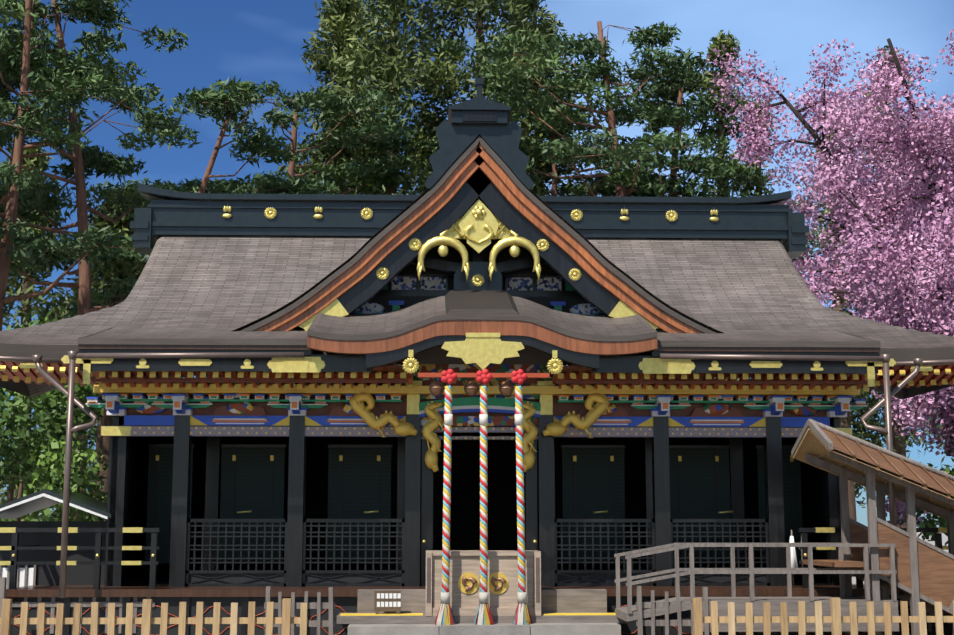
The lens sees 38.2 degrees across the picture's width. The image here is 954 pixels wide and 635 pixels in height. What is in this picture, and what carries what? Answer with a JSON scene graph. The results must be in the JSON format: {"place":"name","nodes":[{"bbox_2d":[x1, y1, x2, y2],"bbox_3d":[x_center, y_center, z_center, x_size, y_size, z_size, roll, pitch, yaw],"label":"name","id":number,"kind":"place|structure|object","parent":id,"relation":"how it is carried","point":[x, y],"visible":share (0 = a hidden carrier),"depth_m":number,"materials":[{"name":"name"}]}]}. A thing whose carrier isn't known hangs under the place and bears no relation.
{"place":"outdoors","nodes":[
{"label":"outdoors","id":0,"kind":"place"},
{"bbox_2d":[130,183,808,257],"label":"roof ridge","id":1,"kind":"structure","parent":0,"point":[171,212],"depth_m":29.52,"materials":[{"name":"black wood"}]},
{"bbox_2d":[0,0,953,527],"label":"sky","id":2,"kind":"structure","parent":0,"point":[259,41],"materials":[{"name":"blue"}]},
{"bbox_2d":[852,532,952,634],"bbox_3d":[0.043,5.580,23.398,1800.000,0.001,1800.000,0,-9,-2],"label":"ground","id":3,"kind":"structure","parent":0,"point":[944,538],"depth_m":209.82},
{"bbox_2d":[0,577,6,617],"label":"old fence","id":4,"kind":"object","parent":3,"relation":"on","point":[3,582],"visible":0.53,"depth_m":21.70,"materials":[{"name":"grey wood"}]},
{"bbox_2d":[0,486,7,504],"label":"tree","id":5,"kind":"object","parent":3,"relation":"on","point":[1,489],"visible":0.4,"depth_m":38.33,"materials":[{"name":"green plant"}]},
{"bbox_2d":[0,143,96,520],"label":"tree","id":6,"kind":"object","parent":3,"relation":"on","point":[24,285],"visible":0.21,"depth_m":61.90,"materials":[{"name":"green plant"}]},
{"bbox_2d":[0,310,108,520],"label":"tree","id":7,"kind":"object","parent":3,"relation":"on","point":[37,467],"visible":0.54,"depth_m":31.37,"materials":[{"name":"green plant"}]},
{"bbox_2d":[0,489,111,588],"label":"shed","id":8,"kind":"structure","parent":3,"relation":"on","point":[28,575],"depth_m":24.00,"materials":[{"name":"black wood"}]},
{"bbox_2d":[0,185,174,520],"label":"tree","id":9,"kind":"object","parent":3,"relation":"on","point":[114,269],"visible":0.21,"depth_m":53.53,"materials":[{"name":"green plant"}]},
{"bbox_2d":[0,0,184,330],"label":"pine","id":10,"kind":"object","parent":3,"relation":"on","point":[54,250],"visible":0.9,"depth_m":39.81,"materials":[{"name":"green plant"}]},
{"bbox_2d":[0,0,198,518],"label":"pine","id":11,"kind":"object","parent":3,"relation":"on","point":[99,85],"visible":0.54,"depth_m":41.92,"materials":[{"name":"green plant"}]},
{"bbox_2d":[0,0,201,330],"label":"pine","id":12,"kind":"object","parent":3,"relation":"on","point":[106,163],"visible":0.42,"depth_m":48.26,"materials":[{"name":"green plant"}]},
{"bbox_2d":[61,231,185,519],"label":"tree","id":13,"kind":"object","parent":3,"relation":"on","point":[89,437],"depth_m":67.03,"materials":[{"name":"green plant"}]},
{"bbox_2d":[0,598,307,634],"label":"fence","id":14,"kind":"object","parent":3,"relation":"on","point":[286,620],"visible":1,"depth_m":19.79,"materials":[{"name":"brown wood"}]},
{"bbox_2d":[170,376,246,384],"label":"cedar","id":15,"kind":"object","parent":3,"relation":"on","point":[207,378],"depth_m":56.70,"materials":[{"name":"green plant"}]},
{"bbox_2d":[170,76,341,193],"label":"pine","id":16,"kind":"object","parent":3,"relation":"on","point":[254,145],"visible":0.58,"depth_m":43.66,"materials":[{"name":"green plant"}]},
{"bbox_2d":[87,78,432,384],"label":"pine","id":17,"kind":"object","parent":3,"relation":"on","point":[335,104],"visible":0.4,"depth_m":60.61,"materials":[{"name":"green plant"}]},
{"bbox_2d":[264,586,334,634],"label":"grey fence","id":18,"kind":"object","parent":3,"relation":"on","point":[318,605],"visible":0.83,"depth_m":20.46,"materials":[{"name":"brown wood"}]},
{"bbox_2d":[257,0,385,385],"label":"tree","id":19,"kind":"object","parent":3,"relation":"on","point":[336,20],"visible":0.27,"depth_m":67.90,"materials":[{"name":"green plant"}]},
{"bbox_2d":[302,0,462,385],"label":"tree","id":20,"kind":"object","parent":3,"relation":"on","point":[381,62],"visible":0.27,"depth_m":62.91,"materials":[{"name":"green plant"}]},
{"bbox_2d":[398,111,439,378],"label":"cedar","id":21,"kind":"object","parent":3,"relation":"on","point":[426,128],"depth_m":81.22,"materials":[{"name":"green plant"}]},
{"bbox_2d":[0,352,953,634],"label":"shrine building","id":22,"kind":"structure","parent":3,"relation":"on","point":[182,412],"depth_m":23.62,"materials":[{"name":"black paint"}]},
{"bbox_2d":[429,369,456,624],"bbox_3d":[-0.559,2.986,21.732,0.542,4.368,0.375,-6,-11,35],"label":"bell rope","id":23,"kind":"object","parent":22,"relation":"attached to","point":[445,614],"visible":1,"depth_m":21.70,"materials":[{"name":"multicoloured fabric"}]},
{"bbox_2d":[107,375,841,585],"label":"shrine wall","id":24,"kind":"structure","parent":22,"relation":"in","point":[364,478],"depth_m":25.46,"materials":[{"name":"black wood"}]},
{"bbox_2d":[0,351,953,633],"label":"veranda sides","id":25,"kind":"object","parent":22,"relation":"on","point":[64,529],"visible":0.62,"depth_m":22.41,"materials":[{"name":"black paint"}]},
{"bbox_2d":[0,189,953,399],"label":"roof","id":26,"kind":"structure","parent":22,"relation":"on","point":[220,293],"depth_m":25.77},
{"bbox_2d":[241,78,715,373],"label":"roof gable","id":27,"kind":"structure","parent":26,"relation":"on","point":[478,216],"depth_m":24.65,"materials":[{"name":"black wood"}]},
{"bbox_2d":[464,369,493,624],"bbox_3d":[0.068,3.006,21.786,0.401,4.391,0.573,7,-11,-39],"label":"bell rope","id":28,"kind":"object","parent":22,"relation":"attached to","point":[483,614],"visible":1,"depth_m":21.71,"materials":[{"name":"multicoloured fabric"}]},
{"bbox_2d":[349,390,611,471],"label":"dragon carvings","id":29,"kind":"object","parent":22,"relation":"attached to","point":[433,424],"visible":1,"depth_m":23.59,"materials":[{"name":"gold metal"}]},
{"bbox_2d":[498,369,531,624],"bbox_3d":[0.631,3.008,21.823,0.412,4.384,0.560,8,-12,-43],"label":"bell rope","id":30,"kind":"object","parent":22,"relation":"attached to","point":[522,616],"visible":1,"depth_m":21.73,"materials":[{"name":"multicoloured fabric"}]},
{"bbox_2d":[789,530,797,585],"bbox_3d":[5.309,4.046,23.189,0.185,0.930,0.185,-3,-9,20],"label":"paper-streamer purification wand","id":31,"kind":"object","parent":22,"relation":"on","point":[794,563],"visible":0.54,"depth_m":23.14,"materials":[{"name":"white paper"}]},
{"bbox_2d":[377,0,582,385],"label":"tree","id":32,"kind":"object","parent":3,"relation":"on","point":[480,8],"visible":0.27,"depth_m":65.47,"materials":[{"name":"green plant"}]},
{"bbox_2d":[337,589,628,634],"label":"stone steps","id":33,"kind":"structure","parent":3,"relation":"on","point":[574,612],"depth_m":21.65,"materials":[{"name":"grey stone"}]},
{"bbox_2d":[374,591,400,613],"bbox_3d":[-1.415,4.522,21.834,0.420,0.380,0.120,0,-9,-2],"label":"sign board","id":34,"kind":"object","parent":33,"relation":"on","point":[387,600],"visible":0.96,"depth_m":21.80,"materials":[{"name":"white paint"}]},
{"bbox_2d":[425,550,540,615],"bbox_3d":[0.089,4.250,22.105,1.820,1.000,0.780,0,-9,-2],"label":"offering box","id":35,"kind":"object","parent":33,"relation":"on","point":[464,581],"visible":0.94,"depth_m":21.77,"materials":[{"name":"grey wood"}]},
{"bbox_2d":[496,0,628,385],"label":"tree","id":36,"kind":"object","parent":3,"relation":"on","point":[545,22],"visible":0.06,"depth_m":70.37,"materials":[{"name":"green plant"}]},
{"bbox_2d":[518,117,639,385],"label":"pine","id":37,"kind":"object","parent":3,"relation":"on","point":[602,186],"visible":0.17,"depth_m":63.56,"materials":[{"name":"green plant"}]},
{"bbox_2d":[415,21,878,385],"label":"pine","id":38,"kind":"object","parent":3,"relation":"on","point":[513,82],"visible":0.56,"depth_m":61.76,"materials":[{"name":"green plant"}]},
{"bbox_2d":[636,586,708,634],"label":"grey fence","id":39,"kind":"object","parent":3,"relation":"on","point":[653,622],"visible":0.73,"depth_m":20.61,"materials":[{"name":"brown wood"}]},
{"bbox_2d":[576,67,817,384],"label":"pine","id":40,"kind":"object","parent":3,"relation":"on","point":[675,118],"visible":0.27,"depth_m":62.83,"materials":[{"name":"green plant"}]},
{"bbox_2d":[687,30,755,384],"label":"cedar","id":41,"kind":"object","parent":3,"relation":"on","point":[728,42],"visible":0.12,"depth_m":63.24,"materials":[{"name":"green plant"}]},
{"bbox_2d":[614,543,898,631],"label":"wheelchair ramp","id":42,"kind":"structure","parent":3,"relation":"on","point":[628,612],"depth_m":20.75,"materials":[{"name":"grey wood"}]},
{"bbox_2d":[734,92,780,384],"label":"cedar","id":43,"kind":"object","parent":3,"relation":"on","point":[758,170],"visible":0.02,"depth_m":64.91,"materials":[{"name":"green plant"}]},
{"bbox_2d":[692,597,953,634],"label":"fence","id":44,"kind":"object","parent":3,"relation":"on","point":[835,619],"visible":1,"depth_m":20.08,"materials":[{"name":"brown wood"}]},
{"bbox_2d":[702,29,953,456],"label":"cherry blossom tree","id":45,"kind":"object","parent":3,"relation":"on","point":[840,111],"visible":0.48,"depth_m":37.31,"materials":[{"name":"pink plant"}]},
{"bbox_2d":[794,106,920,576],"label":"cherry blossom tree","id":46,"kind":"object","parent":3,"relation":"on","point":[845,422],"visible":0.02,"depth_m":59.07,"materials":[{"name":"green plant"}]},
{"bbox_2d":[791,419,953,634],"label":"covered stair","id":47,"kind":"object","parent":3,"relation":"on","point":[925,571],"visible":0.92,"depth_m":21.09,"materials":[{"name":"brown wood"}]},
{"bbox_2d":[838,241,906,322],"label":"cherry blossom tree","id":48,"kind":"object","parent":3,"relation":"on","point":[861,305],"depth_m":42.11,"materials":[{"name":"pink plant"}]},
{"bbox_2d":[796,154,953,456],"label":"cherry blossom tree","id":49,"kind":"object","parent":3,"relation":"on","point":[931,313],"visible":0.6,"depth_m":31.86,"materials":[{"name":"pink plant"}]},
{"bbox_2d":[798,88,953,276],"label":"cherry blossom tree","id":50,"kind":"object","parent":3,"relation":"on","point":[942,186],"visible":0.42,"depth_m":33.95,"materials":[{"name":"pink plant"}]},
{"bbox_2d":[846,45,942,527],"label":"blossom tree","id":51,"kind":"object","parent":3,"relation":"on","point":[896,442],"visible":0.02,"depth_m":60.48,"materials":[{"name":"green plant"}]},
{"bbox_2d":[859,471,945,526],"bbox_3d":[10.295,4.601,29.313,4.299,3.756,2.789,-1,-9,9],"label":"tree","id":52,"kind":"object","parent":3,"relation":"on","point":[903,512],"visible":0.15,"depth_m":29.23,"materials":[{"name":"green plant"}]},
{"bbox_2d":[896,463,953,545],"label":"tree","id":53,"kind":"object","parent":3,"relation":"on","point":[930,523],"visible":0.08,"depth_m":29.08,"materials":[{"name":"green plant"}]},
{"bbox_2d":[936,415,953,466],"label":"tree","id":54,"kind":"object","parent":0,"point":[952,459],"visible":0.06,"depth_m":54.26,"materials":[{"name":"green plant"}]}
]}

